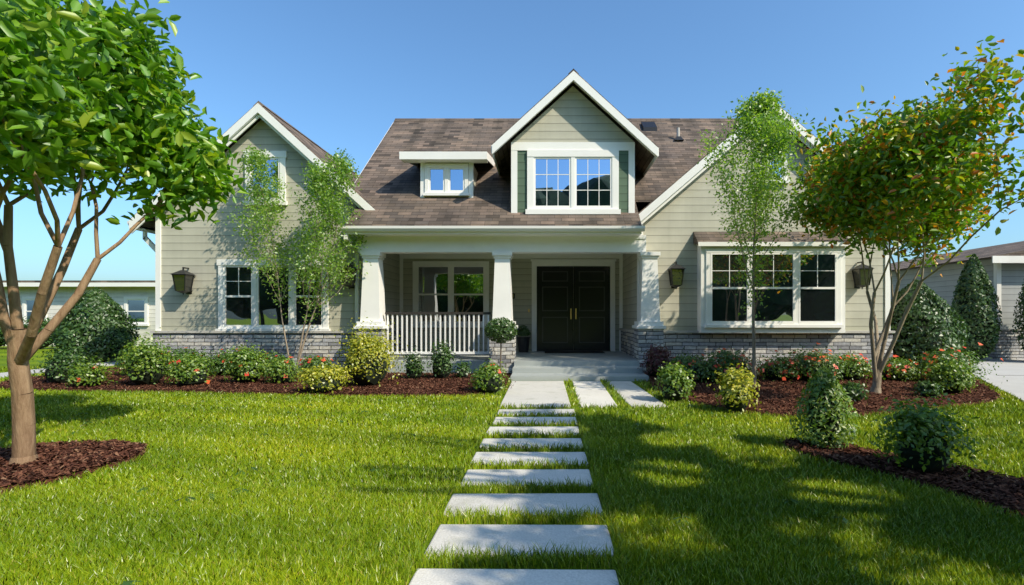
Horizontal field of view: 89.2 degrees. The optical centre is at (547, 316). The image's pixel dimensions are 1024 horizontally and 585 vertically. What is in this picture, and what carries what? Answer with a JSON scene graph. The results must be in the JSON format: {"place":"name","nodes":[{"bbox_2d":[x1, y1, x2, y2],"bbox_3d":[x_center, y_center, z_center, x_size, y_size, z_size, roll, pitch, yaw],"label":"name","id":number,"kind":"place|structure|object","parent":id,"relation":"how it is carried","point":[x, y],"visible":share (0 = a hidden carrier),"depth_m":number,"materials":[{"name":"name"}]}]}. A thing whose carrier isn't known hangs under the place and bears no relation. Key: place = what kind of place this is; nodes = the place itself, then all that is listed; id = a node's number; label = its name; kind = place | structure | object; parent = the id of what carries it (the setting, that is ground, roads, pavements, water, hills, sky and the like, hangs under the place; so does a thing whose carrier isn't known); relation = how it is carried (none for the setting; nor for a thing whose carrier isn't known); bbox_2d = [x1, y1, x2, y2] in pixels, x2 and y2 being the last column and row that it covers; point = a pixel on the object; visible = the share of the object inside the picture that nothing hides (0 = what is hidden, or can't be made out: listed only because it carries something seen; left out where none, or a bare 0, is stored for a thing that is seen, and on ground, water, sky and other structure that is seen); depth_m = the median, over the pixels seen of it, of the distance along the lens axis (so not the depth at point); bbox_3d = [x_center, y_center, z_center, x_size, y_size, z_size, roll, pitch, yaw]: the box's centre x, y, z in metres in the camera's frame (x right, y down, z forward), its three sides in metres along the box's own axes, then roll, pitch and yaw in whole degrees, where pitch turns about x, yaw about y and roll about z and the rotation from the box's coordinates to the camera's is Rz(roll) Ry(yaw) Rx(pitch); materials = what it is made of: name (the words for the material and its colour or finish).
{"place":"outdoors","nodes":[
{"label":"outdoors","id":0,"kind":"place"},
{"bbox_2d":[0,346,1023,584],"bbox_3d":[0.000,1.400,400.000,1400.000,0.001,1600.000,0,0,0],"label":"ground","id":1,"kind":"structure","parent":0,"point":[3,359],"depth_m":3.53,"materials":[{"name":"green plant"}]},
{"bbox_2d":[2,280,154,345],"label":"neighboring building","id":2,"kind":"structure","parent":1,"relation":"on","point":[135,299],"depth_m":24.00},
{"bbox_2d":[0,0,249,465],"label":"tree","id":3,"kind":"object","parent":1,"relation":"on","point":[51,51],"depth_m":4.61,"materials":[{"name":"green plant"}]},
{"bbox_2d":[0,270,992,473],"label":"shrub","id":4,"kind":"object","parent":1,"relation":"on","point":[909,452],"visible":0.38,"depth_m":10.02,"materials":[{"name":"green plant"}]},
{"bbox_2d":[2,392,1018,584],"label":"grass blades","id":5,"kind":"object","parent":1,"relation":"on","point":[212,496],"visible":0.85,"depth_m":4.50,"materials":[{"name":"green plant"}]},
{"bbox_2d":[0,368,1023,516],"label":"mulch beds","id":6,"kind":"object","parent":1,"relation":"on","point":[902,475],"visible":0.25,"depth_m":8.31,"materials":[{"name":"brown wood"}]},
{"bbox_2d":[222,143,371,370],"bbox_3d":[-5.807,-1.353,11.981,3.214,5.438,2.270,0,0,0],"label":"tree","id":7,"kind":"object","parent":6,"relation":"on","point":[339,175],"depth_m":11.91,"materials":[{"name":"green plant"}]},
{"bbox_2d":[0,316,944,400],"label":"shrubs","id":8,"kind":"object","parent":6,"relation":"on","point":[64,356],"visible":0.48,"depth_m":11.05,"materials":[{"name":"plant"}]},
{"bbox_2d":[500,341,501,367],"bbox_3d":[-1.074,0.975,11.748,0.057,0.851,0.038,0,0,15],"label":"topiary trunk","id":9,"kind":"object","parent":6,"relation":"on","point":[500,352],"visible":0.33,"depth_m":11.74,"materials":[{"name":"brown plant"}]},
{"bbox_2d":[0,367,1023,508],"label":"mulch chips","id":10,"kind":"object","parent":6,"relation":"on","point":[37,470],"visible":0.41,"depth_m":5.48,"materials":[{"name":"brown wood"}]},
{"bbox_2d":[52,327,990,475],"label":"shrubs","id":11,"kind":"object","parent":6,"relation":"on","point":[909,422],"visible":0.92,"depth_m":8.43,"materials":[{"name":"green plant"}]},
{"bbox_2d":[284,311,761,411],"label":"shrubs","id":12,"kind":"object","parent":6,"relation":"on","point":[732,376],"visible":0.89,"depth_m":9.29,"materials":[{"name":"green plant"}]},
{"bbox_2d":[694,87,813,386],"bbox_3d":[3.982,-1.604,10.446,2.096,5.932,2.566,0,0,0],"label":"tree","id":13,"kind":"object","parent":6,"relation":"on","point":[762,108],"depth_m":10.07,"materials":[{"name":"green plant"}]},
{"bbox_2d":[127,68,903,380],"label":"house","id":14,"kind":"structure","parent":1,"relation":"on","point":[571,222],"depth_m":12.95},
{"bbox_2d":[517,337,529,352],"bbox_3d":[-0.720,0.845,15.350,0.407,0.450,0.407,0,0,0],"label":"plant pot","id":15,"kind":"object","parent":14,"relation":"on","point":[523,344],"visible":0.97,"depth_m":15.21,"materials":[{"name":"black ceramic"}]},
{"bbox_2d":[49,254,1023,364],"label":"shrubs","id":16,"kind":"object","parent":1,"relation":"on","point":[100,298],"visible":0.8,"depth_m":15.14,"materials":[{"name":"green plant"}]},
{"bbox_2d":[409,381,665,584],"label":"path stones","id":17,"kind":"object","parent":1,"relation":"on","point":[595,393],"visible":0.58,"depth_m":3.86,"materials":[{"name":"grey concrete"}]},
{"bbox_2d":[76,342,1002,383],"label":"flowers","id":18,"kind":"object","parent":1,"relation":"on","point":[716,366],"visible":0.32,"depth_m":10.63,"materials":[{"name":"red plant"}]},
{"bbox_2d":[110,342,1007,383],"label":"flowering shrubs","id":19,"kind":"object","parent":1,"relation":"on","point":[945,355],"visible":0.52,"depth_m":10.67,"materials":[{"name":"green plant"}]},
{"bbox_2d":[637,340,673,373],"bbox_3d":[2.464,0.945,11.603,0.883,0.782,0.882,0,0,0],"label":"red foliage plant","id":20,"kind":"object","parent":1,"relation":"on","point":[658,354],"visible":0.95,"depth_m":11.42,"materials":[{"name":"plant"}]},
{"bbox_2d":[783,35,1023,393],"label":"tree","id":21,"kind":"object","parent":1,"relation":"on","point":[852,166],"depth_m":7.90,"materials":[{"name":"green plant"}]},
{"bbox_2d":[891,241,1023,358],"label":"house","id":22,"kind":"structure","parent":1,"relation":"on","point":[1003,264],"depth_m":16.57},
{"bbox_2d":[0,358,1023,401],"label":"driveway","id":23,"kind":"structure","parent":0,"point":[1011,371],"depth_m":12.41,"materials":[{"name":"grey concrete"}]},
{"bbox_2d":[0,0,1023,279],"label":"sky","id":24,"kind":"structure","parent":0,"point":[340,73],"materials":[{"name":"blue"}]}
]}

